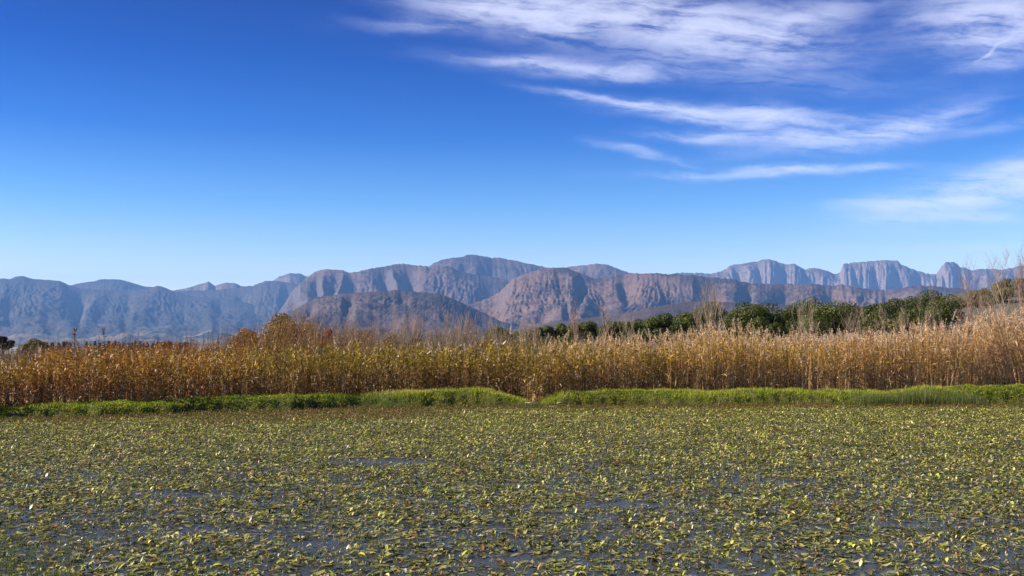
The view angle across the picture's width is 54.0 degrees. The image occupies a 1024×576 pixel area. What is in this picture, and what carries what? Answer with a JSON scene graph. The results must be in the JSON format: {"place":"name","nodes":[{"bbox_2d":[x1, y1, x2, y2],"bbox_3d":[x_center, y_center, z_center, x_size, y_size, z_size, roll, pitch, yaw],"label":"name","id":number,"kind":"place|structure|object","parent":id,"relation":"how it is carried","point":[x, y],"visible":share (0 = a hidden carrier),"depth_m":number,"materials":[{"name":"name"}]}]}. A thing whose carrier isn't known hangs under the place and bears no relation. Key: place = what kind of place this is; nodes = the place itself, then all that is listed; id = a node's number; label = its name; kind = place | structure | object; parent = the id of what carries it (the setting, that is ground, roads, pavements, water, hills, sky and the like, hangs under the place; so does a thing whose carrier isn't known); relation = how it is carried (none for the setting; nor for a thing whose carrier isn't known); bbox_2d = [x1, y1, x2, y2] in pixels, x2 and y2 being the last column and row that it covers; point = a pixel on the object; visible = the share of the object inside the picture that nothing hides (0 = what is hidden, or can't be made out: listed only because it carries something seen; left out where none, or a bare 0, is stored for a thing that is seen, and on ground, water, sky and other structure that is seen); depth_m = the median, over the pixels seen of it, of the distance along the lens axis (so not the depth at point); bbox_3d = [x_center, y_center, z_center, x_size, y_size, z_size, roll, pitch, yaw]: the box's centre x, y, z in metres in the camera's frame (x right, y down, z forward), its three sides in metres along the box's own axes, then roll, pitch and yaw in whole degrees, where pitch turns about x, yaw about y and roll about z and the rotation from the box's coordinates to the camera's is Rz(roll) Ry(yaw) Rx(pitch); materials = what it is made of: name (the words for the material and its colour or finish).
{"place":"outdoors","nodes":[
{"label":"outdoors","id":0,"kind":"place"},
{"bbox_2d":[70,279,151,289],"bbox_3d":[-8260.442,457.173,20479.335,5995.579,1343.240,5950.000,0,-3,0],"label":"mountain range","id":1,"kind":"structure","parent":0,"point":[108,284],"depth_m":20933.16,"materials":[{"name":"grey stone"}]},
{"bbox_2d":[0,276,269,344],"bbox_3d":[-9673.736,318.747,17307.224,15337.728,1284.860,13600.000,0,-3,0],"label":"mountain range","id":2,"kind":"structure","parent":0,"point":[39,309],"depth_m":15795.58,"materials":[{"name":"grey stone"}]},
{"bbox_2d":[178,281,297,332],"bbox_3d":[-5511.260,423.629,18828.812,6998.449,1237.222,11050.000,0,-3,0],"label":"mountain range","id":3,"kind":"structure","parent":0,"point":[272,296],"depth_m":19341.66,"materials":[{"name":"grey stone"}]},
{"bbox_2d":[173,273,306,291],"bbox_3d":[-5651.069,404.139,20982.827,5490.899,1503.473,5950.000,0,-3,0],"label":"mountain range","id":4,"kind":"structure","parent":0,"point":[297,278],"depth_m":21440.13,"materials":[{"name":"grey stone"}]},
{"bbox_2d":[258,290,517,346],"bbox_3d":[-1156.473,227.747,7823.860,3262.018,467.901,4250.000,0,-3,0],"label":"mountain range","id":5,"kind":"structure","parent":0,"point":[369,306],"depth_m":7301.66,"materials":[{"name":"grey stone"}]},
{"bbox_2d":[267,263,510,329],"bbox_3d":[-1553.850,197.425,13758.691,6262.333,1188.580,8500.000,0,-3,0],"label":"mountain range","id":6,"kind":"structure","parent":0,"point":[465,288],"depth_m":14166.85,"materials":[{"name":"grey stone"}]},
{"bbox_2d":[0,406,1023,575],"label":"pond water","id":7,"kind":"structure","parent":0,"point":[487,561],"depth_m":15.79,"materials":[{"name":"grey liquid"}]},
{"bbox_2d":[0,513,16,574],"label":"wispy weed","id":8,"kind":"object","parent":7,"relation":"on","point":[3,545],"visible":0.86,"depth_m":10.81,"materials":[{"name":"green plant"}]},
{"bbox_2d":[0,529,33,570],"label":"wispy weed","id":9,"kind":"object","parent":7,"relation":"on","point":[14,551],"visible":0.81,"depth_m":12.51,"materials":[{"name":"green plant"}]},
{"bbox_2d":[0,515,42,575],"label":"wispy weed","id":10,"kind":"object","parent":7,"relation":"on","point":[9,573],"visible":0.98,"depth_m":10.68,"materials":[{"name":"green plant"}]},
{"bbox_2d":[4,537,75,575],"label":"wispy weed","id":11,"kind":"object","parent":7,"relation":"on","point":[14,566],"visible":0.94,"depth_m":10.76,"materials":[{"name":"green plant"}]},
{"bbox_2d":[31,545,76,575],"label":"wispy weed","id":12,"kind":"object","parent":7,"relation":"on","point":[45,573],"visible":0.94,"depth_m":11.08,"materials":[{"name":"green plant"}]},
{"bbox_2d":[52,549,78,575],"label":"wispy weed","id":13,"kind":"object","parent":7,"relation":"on","point":[67,566],"visible":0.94,"depth_m":11.55,"materials":[{"name":"green plant"}]},
{"bbox_2d":[351,395,417,409],"bbox_3d":[-5.023,4.608,41.318,2.714,0.788,1.639,2,-4,-31],"label":"rush clump","id":14,"kind":"object","parent":7,"relation":"on","point":[389,404],"visible":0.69,"depth_m":41.35,"materials":[{"name":"green plant"}]},
{"bbox_2d":[0,404,1023,575],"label":"floating leaves","id":15,"kind":"object","parent":7,"relation":"on","point":[813,571],"visible":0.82,"depth_m":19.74,"materials":[{"name":"green plant"}]},
{"bbox_2d":[0,401,1023,424],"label":"marsh plants","id":16,"kind":"object","parent":7,"relation":"on","point":[279,417],"visible":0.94,"depth_m":38.61,"materials":[{"name":"green plant"}]},
{"bbox_2d":[508,400,544,408],"bbox_3d":[0.712,4.830,42.010,1.825,0.417,1.322,0,-3,0],"label":"rush clump","id":17,"kind":"object","parent":7,"relation":"on","point":[531,404],"visible":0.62,"depth_m":41.92,"materials":[{"name":"green plant"}]},
{"bbox_2d":[838,385,914,405],"bbox_3d":[15.929,4.611,43.209,3.724,0.982,1.699,0,-3,0],"label":"rush clump","id":18,"kind":"object","parent":7,"relation":"on","point":[871,399],"visible":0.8,"depth_m":43.11,"materials":[{"name":"green plant"}]},
{"bbox_2d":[873,381,971,406],"bbox_3d":[17.643,4.529,43.334,4.360,1.158,1.598,0,-3,0],"label":"rush clump","id":19,"kind":"object","parent":7,"relation":"on","point":[910,398],"visible":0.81,"depth_m":43.19,"materials":[{"name":"green plant"}]},
{"bbox_2d":[914,382,993,405],"bbox_3d":[19.022,4.565,43.264,3.631,1.080,1.542,0,-3,0],"label":"rush clump","id":20,"kind":"object","parent":7,"relation":"on","point":[967,397],"visible":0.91,"depth_m":43.16,"materials":[{"name":"green plant"}]},
{"bbox_2d":[0,382,1023,419],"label":"bank","id":21,"kind":"structure","parent":0,"point":[718,399],"depth_m":42.55,"materials":[{"name":"green plant"}]},
{"bbox_2d":[0,383,1022,418],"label":"bank weeds","id":22,"kind":"object","parent":21,"relation":"on","point":[194,400],"visible":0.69,"depth_m":40.28,"materials":[{"name":"green plant"}]},
{"bbox_2d":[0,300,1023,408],"bbox_3d":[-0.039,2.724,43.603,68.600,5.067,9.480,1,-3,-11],"label":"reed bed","id":23,"kind":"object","parent":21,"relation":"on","point":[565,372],"visible":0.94,"depth_m":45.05,"materials":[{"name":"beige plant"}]},
{"bbox_2d":[0,0,1023,290],"label":"sky","id":24,"kind":"structure","parent":0,"point":[172,145],"materials":[{"name":"blue"}]},
{"bbox_2d":[1,288,1023,405],"bbox_3d":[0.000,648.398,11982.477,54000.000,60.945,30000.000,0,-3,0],"label":"ground","id":25,"kind":"structure","parent":0,"point":[1009,310],"depth_m":149.71,"materials":[{"name":"brown soil"}]},
{"bbox_2d":[0,335,14,349],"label":"evergreen tree","id":26,"kind":"object","parent":25,"relation":"on","point":[3,341],"visible":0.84,"depth_m":129.73,"materials":[{"name":"green plant"}]},
{"bbox_2d":[17,338,49,353],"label":"round tree","id":27,"kind":"object","parent":25,"relation":"on","point":[36,341],"visible":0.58,"depth_m":84.31,"materials":[{"name":"green plant"}]},
{"bbox_2d":[71,328,77,394],"bbox_3d":[-19.962,3.327,45.879,0.342,3.108,0.403,2,-4,-39],"label":"weed stalk","id":28,"kind":"object","parent":25,"relation":"on","point":[74,333],"visible":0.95,"depth_m":45.91,"materials":[{"name":"brown plant"}]},
{"bbox_2d":[102,326,107,377],"bbox_3d":[-18.591,3.291,45.881,0.386,3.182,0.334,1,-3,-24],"label":"weed stalk","id":29,"kind":"object","parent":25,"relation":"on","point":[104,340],"visible":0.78,"depth_m":45.93,"materials":[{"name":"brown plant"}]},
{"bbox_2d":[153,341,183,360],"bbox_3d":[-19.076,4.157,55.851,1.588,2.482,1.799,0,-3,0],"label":"shrub","id":30,"kind":"object","parent":25,"relation":"on","point":[170,344],"visible":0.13,"depth_m":55.63,"materials":[{"name":"brown plant"}]},
{"bbox_2d":[232,328,258,350],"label":"autumn tree","id":31,"kind":"object","parent":25,"relation":"on","point":[246,329],"visible":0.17,"depth_m":61.57,"materials":[{"name":"brown plant"}]},
{"bbox_2d":[260,312,307,373],"bbox_3d":[-13.343,3.454,58.037,2.686,4.117,2.417,-1,-3,20],"label":"autumn tree","id":32,"kind":"object","parent":25,"relation":"on","point":[277,319],"visible":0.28,"depth_m":57.74,"materials":[{"name":"brown plant"}]},
{"bbox_2d":[288,296,314,352],"bbox_3d":[-11.899,2.917,56.726,1.731,5.058,1.663,0,-3,0],"label":"bare sapling","id":33,"kind":"object","parent":25,"relation":"on","point":[302,320],"visible":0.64,"depth_m":56.41,"materials":[{"name":"brown wood"}]},
{"bbox_2d":[300,322,323,348],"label":"autumn tree","id":34,"kind":"object","parent":25,"relation":"on","point":[309,332],"visible":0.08,"depth_m":59.34,"materials":[{"name":"brown plant"}]},
{"bbox_2d":[309,300,325,350],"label":"bare sapling","id":35,"kind":"object","parent":25,"relation":"on","point":[317,324],"visible":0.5,"depth_m":56.20,"materials":[{"name":"brown wood"}]},
{"bbox_2d":[319,329,333,346],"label":"autumn tree","id":36,"kind":"object","parent":25,"relation":"on","point":[327,337],"visible":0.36,"depth_m":55.76,"materials":[{"name":"brown plant"}]},
{"bbox_2d":[337,310,358,363],"bbox_3d":[-9.395,3.116,56.913,1.148,4.674,1.291,2,-4,-37],"label":"bare sapling","id":37,"kind":"object","parent":25,"relation":"on","point":[350,328],"visible":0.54,"depth_m":56.99,"materials":[{"name":"grey wood"}]},
{"bbox_2d":[349,318,362,349],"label":"bare sapling","id":38,"kind":"object","parent":25,"relation":"on","point":[356,337],"visible":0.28,"depth_m":56.64,"materials":[{"name":"wood"}]},
{"bbox_2d":[354,332,373,373],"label":"autumn tree","id":39,"kind":"object","parent":25,"relation":"on","point":[362,339],"visible":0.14,"depth_m":59.76,"materials":[{"name":"brown plant"}]},
{"bbox_2d":[367,316,381,368],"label":"bare sapling","id":40,"kind":"object","parent":25,"relation":"on","point":[375,329],"visible":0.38,"depth_m":56.80,"materials":[{"name":"grey wood"}]},
{"bbox_2d":[381,308,408,345],"bbox_3d":[-6.817,3.101,60.052,2.179,5.043,1.695,1,-3,-19],"label":"bare sapling","id":41,"kind":"object","parent":25,"relation":"on","point":[395,323],"visible":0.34,"depth_m":60.15,"materials":[{"name":"wood"}]},
{"bbox_2d":[388,306,418,380],"bbox_3d":[-6.021,3.222,57.014,1.779,4.473,0.900,2,-3,-28],"label":"bare sapling","id":42,"kind":"object","parent":25,"relation":"on","point":[406,329],"visible":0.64,"depth_m":57.05,"materials":[{"name":"grey wood"}]},
{"bbox_2d":[407,302,426,351],"bbox_3d":[-5.650,3.201,59.718,1.197,4.806,0.884,-3,-4,41],"label":"bare sapling","id":43,"kind":"object","parent":25,"relation":"on","point":[417,325],"visible":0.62,"depth_m":59.72,"materials":[{"name":"wood"}]},
{"bbox_2d":[434,308,459,345],"bbox_3d":[-3.764,3.274,56.824,1.901,4.350,1.352,0,-3,0],"label":"bare sapling","id":44,"kind":"object","parent":25,"relation":"on","point":[444,329],"visible":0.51,"depth_m":56.80,"materials":[{"name":"brown wood"}]},
{"bbox_2d":[442,307,461,352],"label":"bare sapling","id":45,"kind":"object","parent":25,"relation":"on","point":[448,326],"visible":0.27,"depth_m":59.94,"materials":[{"name":"wood"}]},
{"bbox_2d":[452,311,471,378],"bbox_3d":[-2.850,3.384,57.829,1.173,4.236,0.997,1,-3,-25],"label":"bare sapling","id":46,"kind":"object","parent":25,"relation":"on","point":[468,327],"visible":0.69,"depth_m":57.90,"materials":[{"name":"brown plant"}]},
{"bbox_2d":[463,308,480,354],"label":"bare sapling","id":47,"kind":"object","parent":25,"relation":"on","point":[472,328],"visible":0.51,"depth_m":60.06,"materials":[{"name":"brown wood"}]},
{"bbox_2d":[487,314,506,352],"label":"bare sapling","id":48,"kind":"object","parent":25,"relation":"on","point":[501,336],"visible":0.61,"depth_m":57.99,"materials":[{"name":"brown plant"}]},
{"bbox_2d":[485,326,520,341],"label":"evergreen tree","id":49,"kind":"object","parent":25,"relation":"on","point":[500,333],"visible":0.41,"depth_m":148.14,"materials":[{"name":"green plant"}]},
{"bbox_2d":[0,305,1023,394],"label":"thicket","id":50,"kind":"object","parent":25,"relation":"on","point":[257,340],"visible":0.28,"depth_m":52.04,"materials":[{"name":"plant"}]},
{"bbox_2d":[517,315,530,349],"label":"bare sapling","id":51,"kind":"object","parent":25,"relation":"on","point":[524,330],"visible":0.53,"depth_m":59.78,"materials":[{"name":"brown plant"}]},
{"bbox_2d":[513,329,545,342],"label":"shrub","id":52,"kind":"object","parent":25,"relation":"on","point":[541,334],"visible":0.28,"depth_m":144.27,"materials":[{"name":"green plant"}]},
{"bbox_2d":[508,337,554,358],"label":"evergreen tree","id":53,"kind":"object","parent":25,"relation":"on","point":[538,341],"visible":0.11,"depth_m":114.12,"materials":[{"name":"green plant"}]},
{"bbox_2d":[523,321,542,346],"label":"bare sapling","id":54,"kind":"object","parent":25,"relation":"on","point":[535,335],"visible":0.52,"depth_m":59.83,"materials":[{"name":"brown plant"}]},
{"bbox_2d":[535,323,580,346],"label":"evergreen tree","id":55,"kind":"object","parent":25,"relation":"on","point":[545,330],"visible":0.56,"depth_m":148.42,"materials":[{"name":"green plant"}]},
{"bbox_2d":[570,297,583,364],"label":"bare sapling","id":56,"kind":"object","parent":25,"relation":"on","point":[575,328],"visible":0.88,"depth_m":84.69,"materials":[{"name":"wood"}]},
{"bbox_2d":[555,334,602,348],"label":"evergreen tree","id":57,"kind":"object","parent":25,"relation":"on","point":[570,338],"visible":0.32,"depth_m":118.66,"materials":[{"name":"green plant"}]},
{"bbox_2d":[559,321,603,340],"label":"evergreen tree","id":58,"kind":"object","parent":25,"relation":"on","point":[587,328],"visible":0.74,"depth_m":143.30,"materials":[{"name":"green plant"}]},
{"bbox_2d":[592,290,615,351],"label":"bare sapling","id":59,"kind":"object","parent":25,"relation":"on","point":[604,330],"visible":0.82,"depth_m":66.26,"materials":[{"name":"brown plant"}]},
{"bbox_2d":[594,321,627,344],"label":"evergreen tree","id":60,"kind":"object","parent":25,"relation":"on","point":[614,325],"visible":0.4,"depth_m":142.22,"materials":[{"name":"green plant"}]},
{"bbox_2d":[598,332,643,352],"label":"evergreen tree","id":61,"kind":"object","parent":25,"relation":"on","point":[619,334],"visible":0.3,"depth_m":130.62,"materials":[{"name":"green plant"}]},
{"bbox_2d":[616,315,634,347],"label":"bare sapling","id":62,"kind":"object","parent":25,"relation":"on","point":[627,328],"visible":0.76,"depth_m":61.74,"materials":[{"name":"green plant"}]},
{"bbox_2d":[621,317,666,348],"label":"evergreen tree","id":63,"kind":"object","parent":25,"relation":"on","point":[646,324],"visible":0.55,"depth_m":138.66,"materials":[{"name":"green plant"}]},
{"bbox_2d":[640,313,676,334],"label":"evergreen tree","id":64,"kind":"object","parent":25,"relation":"on","point":[664,319],"visible":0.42,"depth_m":138.59,"materials":[{"name":"green plant"}]},
{"bbox_2d":[639,328,684,358],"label":"evergreen tree","id":65,"kind":"object","parent":25,"relation":"on","point":[645,335],"visible":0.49,"depth_m":127.28,"materials":[{"name":"green plant"}]},
{"bbox_2d":[669,308,721,342],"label":"evergreen tree","id":66,"kind":"object","parent":25,"relation":"on","point":[687,320],"visible":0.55,"depth_m":132.11,"materials":[{"name":"green plant"}]},
{"bbox_2d":[692,301,709,341],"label":"bare sapling","id":67,"kind":"object","parent":25,"relation":"on","point":[698,327],"visible":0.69,"depth_m":66.21,"materials":[{"name":"brown plant"}]},
{"bbox_2d":[695,275,725,342],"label":"bare sapling","id":68,"kind":"object","parent":25,"relation":"on","point":[711,311],"visible":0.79,"depth_m":69.79,"materials":[{"name":"brown plant"}]},
{"bbox_2d":[686,321,737,354],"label":"evergreen tree","id":69,"kind":"object","parent":25,"relation":"on","point":[697,329],"visible":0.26,"depth_m":126.70,"materials":[{"name":"green plant"}]},
{"bbox_2d":[698,301,744,339],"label":"evergreen tree","id":70,"kind":"object","parent":25,"relation":"on","point":[718,315],"visible":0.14,"depth_m":134.63,"materials":[{"name":"green plant"}]},
{"bbox_2d":[716,294,734,341],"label":"bare sapling","id":71,"kind":"object","parent":25,"relation":"on","point":[722,313],"visible":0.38,"depth_m":66.32,"materials":[{"name":"brown plant"}]},
{"bbox_2d":[720,301,773,345],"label":"evergreen tree","id":72,"kind":"object","parent":25,"relation":"on","point":[747,312],"visible":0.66,"depth_m":128.17,"materials":[{"name":"green plant"}]},
{"bbox_2d":[743,316,788,349],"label":"evergreen tree","id":73,"kind":"object","parent":25,"relation":"on","point":[757,323],"visible":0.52,"depth_m":123.96,"materials":[{"name":"green plant"}]},
{"bbox_2d":[761,302,794,335],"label":"evergreen tree","id":74,"kind":"object","parent":25,"relation":"on","point":[775,316],"visible":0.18,"depth_m":131.05,"materials":[{"name":"green plant"}]},
{"bbox_2d":[773,303,817,341],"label":"evergreen tree","id":75,"kind":"object","parent":25,"relation":"on","point":[790,319],"visible":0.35,"depth_m":129.15,"materials":[{"name":"green plant"}]},
{"bbox_2d":[790,288,806,341],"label":"bare sapling","id":76,"kind":"object","parent":25,"relation":"on","point":[800,322],"visible":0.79,"depth_m":72.42,"materials":[{"name":"brown plant"}]},
{"bbox_2d":[785,323,824,348],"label":"evergreen tree","id":77,"kind":"object","parent":25,"relation":"on","point":[791,328],"visible":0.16,"depth_m":121.63,"materials":[{"name":"green plant"}]},
{"bbox_2d":[799,299,816,376],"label":"bare sapling","id":78,"kind":"object","parent":25,"relation":"on","point":[811,317],"visible":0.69,"depth_m":67.91,"materials":[{"name":"brown plant"}]},
{"bbox_2d":[795,297,864,347],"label":"evergreen tree","id":79,"kind":"object","parent":25,"relation":"on","point":[824,315],"visible":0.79,"depth_m":116.53,"materials":[{"name":"green plant"}]},
{"bbox_2d":[833,307,857,355],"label":"bare sapling","id":80,"kind":"object","parent":25,"relation":"on","point":[846,321],"visible":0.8,"depth_m":66.00,"materials":[{"name":"wood"}]},
{"bbox_2d":[848,306,864,350],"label":"bare sapling","id":81,"kind":"object","parent":25,"relation":"on","point":[860,314],"visible":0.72,"depth_m":71.90,"materials":[{"name":"brown plant"}]},
{"bbox_2d":[856,317,886,340],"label":"shrub","id":82,"kind":"object","parent":25,"relation":"on","point":[868,323],"visible":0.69,"depth_m":98.92,"materials":[{"name":"green plant"}]},
{"bbox_2d":[854,302,900,319],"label":"evergreen tree","id":83,"kind":"object","parent":25,"relation":"on","point":[868,310],"visible":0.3,"depth_m":137.78,"materials":[{"name":"green plant"}]},
{"bbox_2d":[871,306,889,338],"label":"bare sapling","id":84,"kind":"object","parent":25,"relation":"on","point":[884,325],"visible":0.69,"depth_m":70.32,"materials":[{"name":"brown plant"}]},
{"bbox_2d":[881,317,917,354],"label":"shrub","id":85,"kind":"object","parent":25,"relation":"on","point":[890,325],"visible":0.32,"depth_m":99.01,"materials":[{"name":"green plant"}]},
{"bbox_2d":[894,307,909,348],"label":"bare sapling","id":86,"kind":"object","parent":25,"relation":"on","point":[902,320],"visible":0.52,"depth_m":71.92,"materials":[{"name":"brown plant"}]},
{"bbox_2d":[870,295,935,326],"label":"evergreen tree","id":87,"kind":"object","parent":25,"relation":"on","point":[891,314],"visible":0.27,"depth_m":134.95,"materials":[{"name":"green plant"}]},
{"bbox_2d":[913,290,941,343],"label":"bare sapling","id":88,"kind":"object","parent":25,"relation":"on","point":[926,314],"visible":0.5,"depth_m":75.17,"materials":[{"name":"wood"}]},
{"bbox_2d":[894,289,966,331],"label":"evergreen tree","id":89,"kind":"object","parent":25,"relation":"on","point":[947,313],"visible":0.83,"depth_m":128.56,"materials":[{"name":"green plant"}]},
{"bbox_2d":[920,286,941,335],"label":"bare sapling","id":90,"kind":"object","parent":25,"relation":"on","point":[933,311],"visible":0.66,"depth_m":75.74,"materials":[{"name":"wood"}]},
{"bbox_2d":[949,299,971,309],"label":"evergreen tree","id":91,"kind":"object","parent":25,"relation":"on","point":[960,303],"visible":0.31,"depth_m":189.21,"materials":[{"name":"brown plant"}]},
{"bbox_2d":[955,253,988,335],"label":"bare sapling","id":92,"kind":"object","parent":25,"relation":"on","point":[970,304],"visible":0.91,"depth_m":90.33,"materials":[{"name":"brown wood"}]},
{"bbox_2d":[957,295,1000,307],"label":"evergreen tree","id":93,"kind":"object","parent":25,"relation":"on","point":[982,299],"visible":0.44,"depth_m":199.32,"materials":[{"name":"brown plant"}]},
{"bbox_2d":[975,280,996,332],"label":"bare sapling","id":94,"kind":"object","parent":25,"relation":"on","point":[987,304],"visible":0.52,"depth_m":94.84,"materials":[{"name":"brown plant"}]},
{"bbox_2d":[972,286,1014,301],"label":"evergreen tree","id":95,"kind":"object","parent":25,"relation":"on","point":[990,293],"visible":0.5,"depth_m":212.98,"materials":[{"name":"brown plant"}]},
{"bbox_2d":[978,252,1023,332],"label":"bare sapling","id":96,"kind":"object","parent":25,"relation":"on","point":[1002,292],"visible":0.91,"depth_m":105.29,"materials":[{"name":"brown plant"}]},
{"bbox_2d":[991,277,1023,295],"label":"evergreen tree","id":97,"kind":"object","parent":25,"relation":"on","point":[1007,284],"visible":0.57,"depth_m":222.87,"materials":[{"name":"green plant"}]},
{"bbox_2d":[1001,241,1023,320],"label":"bare sapling","id":98,"kind":"object","parent":25,"relation":"on","point":[1019,283],"visible":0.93,"depth_m":111.09,"materials":[{"name":"brown wood"}]},
{"bbox_2d":[429,255,632,280],"bbox_3d":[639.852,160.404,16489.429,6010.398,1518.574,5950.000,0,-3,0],"label":"mountain range","id":99,"kind":"structure","parent":0,"point":[505,269],"depth_m":16856.85,"materials":[{"name":"grey stone"}]},
{"bbox_2d":[454,302,862,350],"bbox_3d":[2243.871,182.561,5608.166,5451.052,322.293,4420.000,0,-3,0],"label":"heath slope","id":100,"kind":"structure","parent":0,"point":[673,309],"depth_m":5831.43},
{"bbox_2d":[467,267,971,328],"bbox_3d":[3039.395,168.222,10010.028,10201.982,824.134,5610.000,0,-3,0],"label":"mountain range","id":101,"kind":"structure","parent":0,"point":[542,296],"depth_m":10161.50,"materials":[{"name":"grey stone"}]},
{"bbox_2d":[675,259,1023,290],"bbox_3d":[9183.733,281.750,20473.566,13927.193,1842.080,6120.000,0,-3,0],"label":"mountain range","id":102,"kind":"structure","parent":0,"point":[885,274],"depth_m":20796.80,"materials":[{"name":"grey stone"}]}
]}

